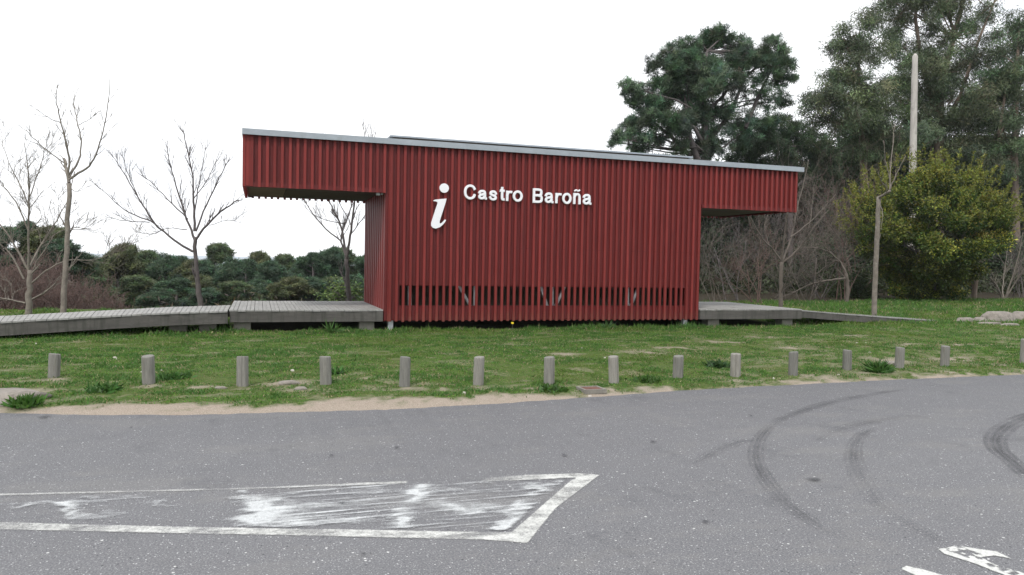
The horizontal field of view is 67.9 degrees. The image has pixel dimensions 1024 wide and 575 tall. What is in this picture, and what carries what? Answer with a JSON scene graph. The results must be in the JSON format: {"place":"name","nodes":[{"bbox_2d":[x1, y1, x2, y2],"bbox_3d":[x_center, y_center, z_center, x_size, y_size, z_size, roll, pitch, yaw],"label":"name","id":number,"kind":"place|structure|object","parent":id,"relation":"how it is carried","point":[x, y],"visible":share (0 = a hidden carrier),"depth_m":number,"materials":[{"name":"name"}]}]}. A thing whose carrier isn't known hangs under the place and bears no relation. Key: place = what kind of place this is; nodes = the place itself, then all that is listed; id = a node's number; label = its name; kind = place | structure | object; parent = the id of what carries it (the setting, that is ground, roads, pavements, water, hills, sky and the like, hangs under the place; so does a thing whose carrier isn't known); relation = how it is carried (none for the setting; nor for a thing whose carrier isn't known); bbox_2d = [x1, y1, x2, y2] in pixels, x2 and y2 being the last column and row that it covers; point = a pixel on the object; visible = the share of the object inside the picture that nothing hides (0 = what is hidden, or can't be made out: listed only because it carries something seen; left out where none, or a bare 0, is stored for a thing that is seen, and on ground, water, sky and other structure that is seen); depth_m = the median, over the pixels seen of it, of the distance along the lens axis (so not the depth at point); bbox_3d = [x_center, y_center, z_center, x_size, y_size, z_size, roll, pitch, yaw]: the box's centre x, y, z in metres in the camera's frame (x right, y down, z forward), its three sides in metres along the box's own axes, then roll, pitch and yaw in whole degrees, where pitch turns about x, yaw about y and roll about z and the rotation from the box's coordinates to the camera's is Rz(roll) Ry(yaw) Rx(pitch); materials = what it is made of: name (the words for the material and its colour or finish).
{"place":"outdoors","nodes":[
{"label":"outdoors","id":0,"kind":"place"},
{"bbox_2d":[0,374,1023,574],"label":"road","id":1,"kind":"structure","parent":0,"point":[918,473],"depth_m":5.48,"materials":[{"name":"grey asphalt"}]},
{"bbox_2d":[24,481,562,529],"bbox_3d":[-2.150,1.386,4.825,5.300,0.001,1.075,1,2,-5],"label":"road marking","id":2,"kind":"object","parent":1,"relation":"on","point":[266,513],"visible":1,"depth_m":4.79,"materials":[{"name":"paint"}]},
{"bbox_2d":[0,473,598,542],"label":"road marking","id":3,"kind":"object","parent":1,"relation":"on","point":[548,507],"visible":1,"depth_m":4.45,"materials":[{"name":"paint"}]},
{"bbox_2d":[902,546,1023,574],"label":"road marking","id":4,"kind":"object","parent":1,"relation":"on","point":[972,559],"visible":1,"depth_m":4.21,"materials":[{"name":"paint"}]},
{"bbox_2d":[0,287,1023,414],"bbox_3d":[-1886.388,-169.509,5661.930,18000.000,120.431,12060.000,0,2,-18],"label":"ground","id":5,"kind":"structure","parent":0,"point":[355,402],"depth_m":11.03,"materials":[{"name":"green plant"}]},
{"bbox_2d":[0,392,48,407],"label":"weed clump","id":6,"kind":"object","parent":5,"relation":"on","point":[27,401],"visible":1,"depth_m":7.76,"materials":[{"name":"green plant"}]},
{"bbox_2d":[5,220,44,296],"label":"pine tree","id":7,"kind":"object","parent":5,"relation":"on","point":[24,230],"visible":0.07,"depth_m":39.42,"materials":[{"name":"green plant"}]},
{"bbox_2d":[0,388,51,405],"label":"stone","id":8,"kind":"object","parent":5,"relation":"on","point":[10,392],"visible":0.41,"depth_m":8.01,"materials":[{"name":"stone"}]},
{"bbox_2d":[0,225,57,307],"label":"pine tree","id":9,"kind":"object","parent":5,"relation":"on","point":[3,243],"visible":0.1,"depth_m":37.71,"materials":[{"name":"green plant"}]},
{"bbox_2d":[0,246,81,309],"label":"bare shrub","id":10,"kind":"object","parent":5,"relation":"on","point":[18,281],"visible":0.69,"depth_m":20.65,"materials":[{"name":"brown plant"}]},
{"bbox_2d":[7,224,84,291],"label":"pine tree","id":11,"kind":"object","parent":5,"relation":"on","point":[35,242],"visible":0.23,"depth_m":38.72,"materials":[{"name":"green plant"}]},
{"bbox_2d":[0,251,99,309],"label":"bare shrub","id":12,"kind":"object","parent":5,"relation":"on","point":[68,293],"visible":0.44,"depth_m":22.64,"materials":[{"name":"brown plant"}]},
{"bbox_2d":[48,353,60,377],"bbox_3d":[-5.692,1.218,9.444,0.141,0.806,0.136,3,1,28],"label":"bollard","id":13,"kind":"object","parent":5,"relation":"on","point":[54,363],"visible":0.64,"depth_m":9.39,"materials":[{"name":"grey wood"}]},
{"bbox_2d":[24,236,103,308],"bbox_3d":[-23.103,0.413,39.075,3.799,6.187,4.063,1,2,-10],"label":"pine tree","id":14,"kind":"object","parent":5,"relation":"on","point":[58,244],"visible":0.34,"depth_m":38.32,"materials":[{"name":"green plant"}]},
{"bbox_2d":[9,79,123,312],"bbox_3d":[-8.953,-1.795,15.826,2.056,5.341,1.543,2,2,13],"label":"bare tree","id":15,"kind":"object","parent":5,"relation":"on","point":[66,269],"visible":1,"depth_m":15.81,"materials":[{"name":"grey plant"}]},
{"bbox_2d":[0,116,143,314],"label":"bare tree","id":16,"kind":"object","parent":5,"relation":"on","point":[28,302],"visible":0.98,"depth_m":16.71,"materials":[{"name":"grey plant"}]},
{"bbox_2d":[33,270,126,308],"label":"bare shrub","id":17,"kind":"object","parent":5,"relation":"on","point":[96,291],"visible":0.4,"depth_m":23.92,"materials":[{"name":"brown plant"}]},
{"bbox_2d":[55,259,122,304],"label":"pine tree","id":18,"kind":"object","parent":5,"relation":"on","point":[97,276],"visible":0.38,"depth_m":39.51,"materials":[{"name":"green plant"}]},
{"bbox_2d":[83,377,123,393],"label":"weed clump","id":19,"kind":"object","parent":5,"relation":"on","point":[97,387],"visible":1,"depth_m":8.56,"materials":[{"name":"green plant"}]},
{"bbox_2d":[0,305,230,335],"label":"boardwalk","id":20,"kind":"structure","parent":5,"relation":"on","point":[180,319],"depth_m":14.35,"materials":[{"name":"wood"}]},
{"bbox_2d":[98,241,147,306],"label":"pine tree","id":21,"kind":"object","parent":5,"relation":"on","point":[132,265],"visible":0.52,"depth_m":54.32,"materials":[{"name":"green plant"}]},
{"bbox_2d":[112,274,171,308],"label":"pine tree","id":22,"kind":"object","parent":5,"relation":"on","point":[135,284],"visible":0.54,"depth_m":47.75,"materials":[{"name":"green plant"}]},
{"bbox_2d":[141,354,154,384],"bbox_3d":[-4.348,1.212,9.110,0.154,0.806,0.154,2,4,36],"label":"bollard","id":23,"kind":"object","parent":5,"relation":"on","point":[148,368],"visible":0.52,"depth_m":9.04,"materials":[{"name":"grey wood"}]},
{"bbox_2d":[125,248,171,291],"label":"pine tree","id":24,"kind":"object","parent":5,"relation":"on","point":[147,257],"visible":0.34,"depth_m":60.23,"materials":[{"name":"green plant"}]},
{"bbox_2d":[129,287,182,308],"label":"pine tree","id":25,"kind":"object","parent":5,"relation":"on","point":[162,294],"visible":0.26,"depth_m":47.02,"materials":[{"name":"green plant"}]},
{"bbox_2d":[143,251,182,302],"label":"pine tree","id":26,"kind":"object","parent":5,"relation":"on","point":[163,265],"visible":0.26,"depth_m":55.71,"materials":[{"name":"green plant"}]},
{"bbox_2d":[88,116,248,305],"bbox_3d":[-8.448,-1.787,18.904,3.652,4.956,1.489,0,2,-25],"label":"bare tree","id":27,"kind":"object","parent":5,"relation":"on","point":[195,270],"visible":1,"depth_m":18.92,"materials":[{"name":"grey plant"}]},
{"bbox_2d":[153,277,194,304],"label":"pine tree","id":28,"kind":"object","parent":5,"relation":"on","point":[178,284],"visible":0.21,"depth_m":50.12,"materials":[{"name":"green plant"}]},
{"bbox_2d":[155,370,197,380],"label":"weed clump","id":29,"kind":"object","parent":5,"relation":"on","point":[176,375],"visible":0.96,"depth_m":9.52,"materials":[{"name":"green plant"}]},
{"bbox_2d":[173,258,200,276],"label":"pine tree","id":30,"kind":"object","parent":5,"relation":"on","point":[184,269],"visible":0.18,"depth_m":58.58,"materials":[{"name":"green plant"}]},
{"bbox_2d":[171,273,220,298],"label":"pine tree","id":31,"kind":"object","parent":5,"relation":"on","point":[205,281],"visible":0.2,"depth_m":50.94,"materials":[{"name":"green plant"}]},
{"bbox_2d":[177,286,227,306],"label":"pine tree","id":32,"kind":"object","parent":5,"relation":"on","point":[210,294],"visible":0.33,"depth_m":48.10,"materials":[{"name":"green plant"}]},
{"bbox_2d":[186,259,219,288],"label":"pine tree","id":33,"kind":"object","parent":5,"relation":"on","point":[207,267],"visible":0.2,"depth_m":58.62,"materials":[{"name":"green plant"}]},
{"bbox_2d":[204,241,238,287],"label":"pine tree","id":34,"kind":"object","parent":5,"relation":"on","point":[218,252],"visible":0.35,"depth_m":65.22,"materials":[{"name":"green plant"}]},
{"bbox_2d":[210,255,250,294],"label":"pine tree","id":35,"kind":"object","parent":5,"relation":"on","point":[230,268],"visible":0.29,"depth_m":57.38,"materials":[{"name":"green plant"}]},
{"bbox_2d":[213,280,266,305],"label":"pine tree","id":36,"kind":"object","parent":5,"relation":"on","point":[239,287],"visible":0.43,"depth_m":48.91,"materials":[{"name":"green plant"}]},
{"bbox_2d":[236,356,248,386],"bbox_3d":[-3.243,1.223,9.159,0.144,0.806,0.136,0,0,-31],"label":"bollard","id":37,"kind":"object","parent":5,"relation":"on","point":[242,371],"visible":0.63,"depth_m":9.10,"materials":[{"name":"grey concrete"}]},
{"bbox_2d":[235,258,257,281],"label":"pine tree","id":38,"kind":"object","parent":5,"relation":"on","point":[250,272],"visible":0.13,"depth_m":62.73,"materials":[{"name":"green plant"}]},
{"bbox_2d":[237,249,271,277],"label":"pine tree","id":39,"kind":"object","parent":5,"relation":"on","point":[258,256],"visible":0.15,"depth_m":65.12,"materials":[{"name":"green plant"}]},
{"bbox_2d":[240,279,272,300],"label":"pine tree","id":40,"kind":"object","parent":5,"relation":"on","point":[259,284],"visible":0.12,"depth_m":52.37,"materials":[{"name":"green plant"}]},
{"bbox_2d":[247,258,287,284],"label":"pine tree","id":41,"kind":"object","parent":5,"relation":"on","point":[271,270],"visible":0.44,"depth_m":57.37,"materials":[{"name":"green plant"}]},
{"bbox_2d":[273,251,295,269],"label":"pine tree","id":42,"kind":"object","parent":5,"relation":"on","point":[288,260],"visible":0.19,"depth_m":65.82,"materials":[{"name":"green plant"}]},
{"bbox_2d":[263,275,319,300],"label":"pine tree","id":43,"kind":"object","parent":5,"relation":"on","point":[285,288],"visible":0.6,"depth_m":49.44,"materials":[{"name":"green plant"}]},
{"bbox_2d":[229,301,382,330],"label":"deck platform","id":44,"kind":"structure","parent":5,"relation":"on","point":[245,314],"depth_m":15.94,"materials":[{"name":"wood"}]},
{"bbox_2d":[291,275,329,300],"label":"pine tree","id":45,"kind":"object","parent":5,"relation":"on","point":[315,283],"visible":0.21,"depth_m":51.44,"materials":[{"name":"green plant"}]},
{"bbox_2d":[290,251,332,279],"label":"pine tree","id":46,"kind":"object","parent":5,"relation":"on","point":[308,260],"visible":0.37,"depth_m":59.88,"materials":[{"name":"green plant"}]},
{"bbox_2d":[319,356,331,384],"bbox_3d":[-2.288,1.243,9.368,0.146,0.806,0.150,2,5,40],"label":"bollard","id":47,"kind":"object","parent":5,"relation":"on","point":[325,371],"visible":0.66,"depth_m":9.29,"materials":[{"name":"grey wood"}]},
{"bbox_2d":[314,245,349,277],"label":"pine tree","id":48,"kind":"object","parent":5,"relation":"on","point":[334,255],"visible":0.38,"depth_m":61.02,"materials":[{"name":"green plant"}]},
{"bbox_2d":[305,274,363,300],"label":"evergreen shrub","id":49,"kind":"object","parent":5,"relation":"on","point":[334,295],"visible":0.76,"depth_m":23.10,"materials":[{"name":"green plant"}]},
{"bbox_2d":[297,115,376,300],"bbox_3d":[-4.935,-2.104,21.130,2.418,5.603,1.716,0,2,-18],"label":"bare tree","id":50,"kind":"object","parent":5,"relation":"on","point":[346,279],"visible":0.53,"depth_m":21.11,"materials":[{"name":"brown plant"}]},
{"bbox_2d":[330,274,363,300],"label":"pine tree","id":51,"kind":"object","parent":5,"relation":"on","point":[359,279],"visible":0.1,"depth_m":52.52,"materials":[{"name":"green plant"}]},
{"bbox_2d":[399,356,410,386],"bbox_3d":[-1.325,1.252,9.392,0.142,0.806,0.137,2,0,29],"label":"bollard","id":52,"kind":"object","parent":5,"relation":"on","point":[404,374],"visible":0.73,"depth_m":9.33,"materials":[{"name":"grey wood"}]},
{"bbox_2d":[473,356,483,385],"bbox_3d":[-0.431,1.276,9.653,0.139,0.806,0.147,2,1,16],"label":"bollard","id":53,"kind":"object","parent":5,"relation":"on","point":[478,375],"visible":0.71,"depth_m":9.59,"materials":[{"name":"grey wood"}]},
{"bbox_2d":[11,255,1023,309],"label":"undergrowth","id":54,"kind":"object","parent":5,"relation":"on","point":[982,287],"visible":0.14,"depth_m":37.69,"materials":[{"name":"brown plant"}]},
{"bbox_2d":[242,128,803,329],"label":"pavilion","id":55,"kind":"structure","parent":5,"relation":"on","point":[461,230],"depth_m":17.23,"materials":[{"name":"red paint"}]},
{"bbox_2d":[544,356,554,384],"bbox_3d":[0.477,1.291,9.814,0.144,0.806,0.144,1,2,6],"label":"bollard","id":56,"kind":"object","parent":5,"relation":"on","point":[549,369],"visible":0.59,"depth_m":9.75,"materials":[{"name":"grey wood"}]},
{"bbox_2d":[533,381,568,393],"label":"weed clump","id":57,"kind":"object","parent":5,"relation":"on","point":[553,388],"visible":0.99,"depth_m":9.29,"materials":[{"name":"green plant"}]},
{"bbox_2d":[576,386,606,393],"bbox_3d":[0.982,1.268,9.430,0.292,0.052,0.275,0,2,-18],"label":"drain grate","id":58,"kind":"object","parent":5,"relation":"on","point":[592,390],"visible":0.99,"depth_m":9.33,"materials":[{"name":"concrete"}]},
{"bbox_2d":[608,355,618,383],"bbox_3d":[1.343,1.302,10.031,0.144,0.806,0.140,-2,1,-28],"label":"bollard","id":59,"kind":"object","parent":5,"relation":"on","point":[613,368],"visible":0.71,"depth_m":9.97,"materials":[{"name":"grey concrete"}]},
{"bbox_2d":[672,355,683,378],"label":"bollard","id":60,"kind":"object","parent":5,"relation":"on","point":[678,362],"visible":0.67,"depth_m":10.53,"materials":[{"name":"grey concrete"}]},
{"bbox_2d":[605,20,802,160],"bbox_3d":[9.622,-5.859,37.919,11.353,14.962,4.494,0,2,-18],"label":"pine tree","id":61,"kind":"object","parent":5,"relation":"on","point":[696,77],"visible":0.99,"depth_m":37.17,"materials":[{"name":"green plant"}]},
{"bbox_2d":[730,353,740,376],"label":"bollard","id":62,"kind":"object","parent":5,"relation":"on","point":[735,364],"visible":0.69,"depth_m":10.79,"materials":[{"name":"grey wood"}]},
{"bbox_2d":[699,216,772,301],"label":"bare shrub","id":63,"kind":"object","parent":5,"relation":"on","point":[708,252],"visible":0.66,"depth_m":26.60,"materials":[{"name":"beige plant"}]},
{"bbox_2d":[701,214,775,247],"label":"evergreen tree","id":64,"kind":"object","parent":5,"relation":"on","point":[729,220],"visible":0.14,"depth_m":45.08,"materials":[{"name":"green plant"}]},
{"bbox_2d":[699,226,779,287],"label":"evergreen tree","id":65,"kind":"object","parent":5,"relation":"on","point":[731,241],"visible":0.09,"depth_m":43.39,"materials":[{"name":"green plant"}]},
{"bbox_2d":[698,302,801,325],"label":"deck platform","id":66,"kind":"structure","parent":5,"relation":"on","point":[711,313],"depth_m":19.26,"materials":[{"name":"wood"}]},
{"bbox_2d":[703,217,806,303],"bbox_3d":[8.461,-0.839,26.728,2.914,3.562,3.046,0,2,-18],"label":"bare shrub","id":67,"kind":"object","parent":5,"relation":"on","point":[748,278],"visible":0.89,"depth_m":26.44,"materials":[{"name":"brown plant"}]},
{"bbox_2d":[699,213,826,299],"bbox_3d":[9.135,-1.655,29.690,5.167,4.512,4.828,0,2,-18],"label":"bare shrub","id":68,"kind":"object","parent":5,"relation":"on","point":[725,271],"visible":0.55,"depth_m":29.77,"materials":[{"name":"brown plant"}]},
{"bbox_2d":[722,110,843,269],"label":"pine tree","id":69,"kind":"object","parent":5,"relation":"on","point":[793,135],"visible":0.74,"depth_m":42.67,"materials":[{"name":"green plant"}]},
{"bbox_2d":[749,180,826,247],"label":"evergreen tree","id":70,"kind":"object","parent":5,"relation":"on","point":[782,214],"visible":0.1,"depth_m":47.62,"materials":[{"name":"green plant"}]},
{"bbox_2d":[751,230,828,286],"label":"evergreen tree","id":71,"kind":"object","parent":5,"relation":"on","point":[775,239],"visible":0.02,"depth_m":44.85,"materials":[{"name":"green plant"}]},
{"bbox_2d":[788,351,797,375],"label":"bollard","id":72,"kind":"object","parent":5,"relation":"on","point":[793,364],"visible":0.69,"depth_m":11.03,"materials":[{"name":"grey wood"}]},
{"bbox_2d":[720,160,869,297],"bbox_3d":[11.259,-2.212,31.113,6.613,5.598,7.840,2,2,32],"label":"bare shrub","id":73,"kind":"object","parent":5,"relation":"on","point":[808,254],"visible":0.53,"depth_m":31.30,"materials":[{"name":"beige plant"}]},
{"bbox_2d":[748,160,842,306],"bbox_3d":[9.503,-1.747,24.769,4.124,5.075,1.871,0,2,-18],"label":"bare tree","id":74,"kind":"object","parent":5,"relation":"on","point":[781,273],"visible":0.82,"depth_m":24.46,"materials":[{"name":"beige plant"}]},
{"bbox_2d":[722,129,876,292],"bbox_3d":[14.354,-3.614,37.037,7.228,7.915,7.744,2,2,24],"label":"bare shrub","id":75,"kind":"object","parent":5,"relation":"on","point":[814,200],"visible":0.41,"depth_m":36.49,"materials":[{"name":"beige plant"}]},
{"bbox_2d":[729,177,882,297],"bbox_3d":[12.362,-2.157,32.159,5.991,5.387,7.065,2,2,24],"label":"bare shrub","id":76,"kind":"object","parent":5,"relation":"on","point":[815,250],"visible":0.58,"depth_m":31.68,"materials":[{"name":"brown plant"}]},
{"bbox_2d":[769,208,849,301],"bbox_3d":[11.265,-1.001,28.239,3.522,4.182,2.385,0,3,-39],"label":"bare tree","id":77,"kind":"object","parent":5,"relation":"on","point":[846,278],"visible":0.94,"depth_m":28.34,"materials":[{"name":"beige plant"}]},
{"bbox_2d":[743,206,886,300],"bbox_3d":[11.347,-1.332,29.099,5.384,3.970,4.863,0,2,-18],"label":"bare shrub","id":78,"kind":"object","parent":5,"relation":"on","point":[814,238],"visible":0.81,"depth_m":29.08,"materials":[{"name":"beige plant"}]},
{"bbox_2d":[784,174,878,244],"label":"evergreen tree","id":79,"kind":"object","parent":5,"relation":"on","point":[829,196],"visible":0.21,"depth_m":47.36,"materials":[{"name":"green plant"}]},
{"bbox_2d":[796,232,883,288],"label":"evergreen tree","id":80,"kind":"object","parent":5,"relation":"on","point":[852,262],"visible":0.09,"depth_m":43.77,"materials":[{"name":"green plant"}]},
{"bbox_2d":[779,174,912,299],"bbox_3d":[13.687,-1.885,31.686,5.017,5.245,8.350,2,2,22],"label":"bare shrub","id":81,"kind":"object","parent":5,"relation":"on","point":[844,264],"visible":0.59,"depth_m":30.50,"materials":[{"name":"brown plant"}]},
{"bbox_2d":[842,349,851,369],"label":"bollard","id":82,"kind":"object","parent":5,"relation":"on","point":[847,360],"visible":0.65,"depth_m":11.70,"materials":[{"name":"grey wood"}]},
{"bbox_2d":[793,4,909,262],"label":"eucalyptus tree","id":83,"kind":"object","parent":5,"relation":"on","point":[873,118],"visible":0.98,"depth_m":44.37,"materials":[{"name":"green plant"}]},
{"bbox_2d":[819,261,885,298],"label":"evergreen shrub","id":84,"kind":"object","parent":5,"relation":"on","point":[856,290],"visible":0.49,"depth_m":31.76,"materials":[{"name":"green plant"}]},
{"bbox_2d":[769,111,939,289],"bbox_3d":[16.117,-3.755,34.823,8.096,8.427,10.096,2,2,24],"label":"bare shrub","id":85,"kind":"object","parent":5,"relation":"on","point":[848,193],"visible":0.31,"depth_m":35.74,"materials":[{"name":"brown plant"}]},
{"bbox_2d":[824,140,897,194],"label":"evergreen tree","id":86,"kind":"object","parent":5,"relation":"on","point":[853,168],"visible":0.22,"depth_m":50.91,"materials":[{"name":"green plant"}]},
{"bbox_2d":[801,310,934,322],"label":"boardwalk","id":87,"kind":"structure","parent":5,"relation":"on","point":[833,316],"depth_m":20.87,"materials":[{"name":"grey wood"}]},
{"bbox_2d":[860,358,896,372],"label":"weed clump","id":88,"kind":"object","parent":5,"relation":"on","point":[879,366],"visible":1,"depth_m":11.56,"materials":[{"name":"green plant"}]},
{"bbox_2d":[871,122,905,315],"bbox_3d":[11.249,-2.042,22.837,2.199,6.221,0.737,-1,3,-44],"label":"bare tree","id":89,"kind":"object","parent":5,"relation":"on","point":[876,259],"visible":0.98,"depth_m":23.00,"materials":[{"name":"grey plant"}]},
{"bbox_2d":[894,347,904,368],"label":"bollard","id":90,"kind":"object","parent":5,"relation":"on","point":[899,356],"visible":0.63,"depth_m":12.07,"materials":[{"name":"grey wood"}]},
{"bbox_2d":[908,53,917,249],"bbox_3d":[18.756,-5.155,35.571,0.555,11.441,0.401,0,2,-18],"label":"wooden pole","id":91,"kind":"object","parent":5,"relation":"on","point":[913,111],"visible":0.43,"depth_m":35.33,"materials":[{"name":"grey wood"}]},
{"bbox_2d":[888,146,947,230],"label":"evergreen tree","id":92,"kind":"object","parent":5,"relation":"on","point":[901,172],"visible":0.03,"depth_m":53.03,"materials":[{"name":"green plant"}]},
{"bbox_2d":[830,142,1023,300],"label":"round bush","id":93,"kind":"object","parent":5,"relation":"on","point":[938,264],"visible":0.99,"depth_m":28.92,"materials":[{"name":"green plant"}]},
{"bbox_2d":[852,0,1019,233],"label":"eucalyptus tree","id":94,"kind":"object","parent":5,"relation":"on","point":[943,81],"visible":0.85,"depth_m":47.54,"materials":[{"name":"green plant"}]},
{"bbox_2d":[940,345,949,366],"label":"bollard","id":95,"kind":"object","parent":5,"relation":"on","point":[945,355],"visible":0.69,"depth_m":12.44,"materials":[{"name":"grey wood"}]},
{"bbox_2d":[949,150,1023,238],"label":"evergreen tree","id":96,"kind":"object","parent":5,"relation":"on","point":[1001,188],"visible":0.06,"depth_m":55.24,"materials":[{"name":"green plant"}]},
{"bbox_2d":[950,5,1023,262],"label":"eucalyptus tree","id":97,"kind":"object","parent":5,"relation":"on","point":[1009,77],"visible":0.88,"depth_m":47.40,"materials":[{"name":"green plant"}]},
{"bbox_2d":[980,311,1016,321],"bbox_3d":[14.848,0.975,23.211,1.295,0.494,0.610,0,2,-18],"label":"stone","id":98,"kind":"object","parent":5,"relation":"on","point":[1000,316],"visible":0.43,"depth_m":22.96,"materials":[{"name":"stone"}]},
{"bbox_2d":[977,227,1023,290],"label":"evergreen tree","id":99,"kind":"object","parent":5,"relation":"on","point":[996,263],"visible":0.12,"depth_m":47.89,"materials":[{"name":"green plant"}]},
{"bbox_2d":[982,232,1023,298],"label":"bare tree","id":100,"kind":"object","parent":5,"relation":"on","point":[1011,280],"visible":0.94,"depth_m":33.36,"materials":[{"name":"brown plant"}]},
{"bbox_2d":[986,172,1023,296],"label":"bare shrub","id":101,"kind":"object","parent":5,"relation":"on","point":[1016,254],"visible":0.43,"depth_m":36.61,"materials":[{"name":"brown plant"}]},
{"bbox_2d":[0,0,1023,257],"label":"sky","id":102,"kind":"structure","parent":0,"point":[527,72],"materials":[{"name":"white"}]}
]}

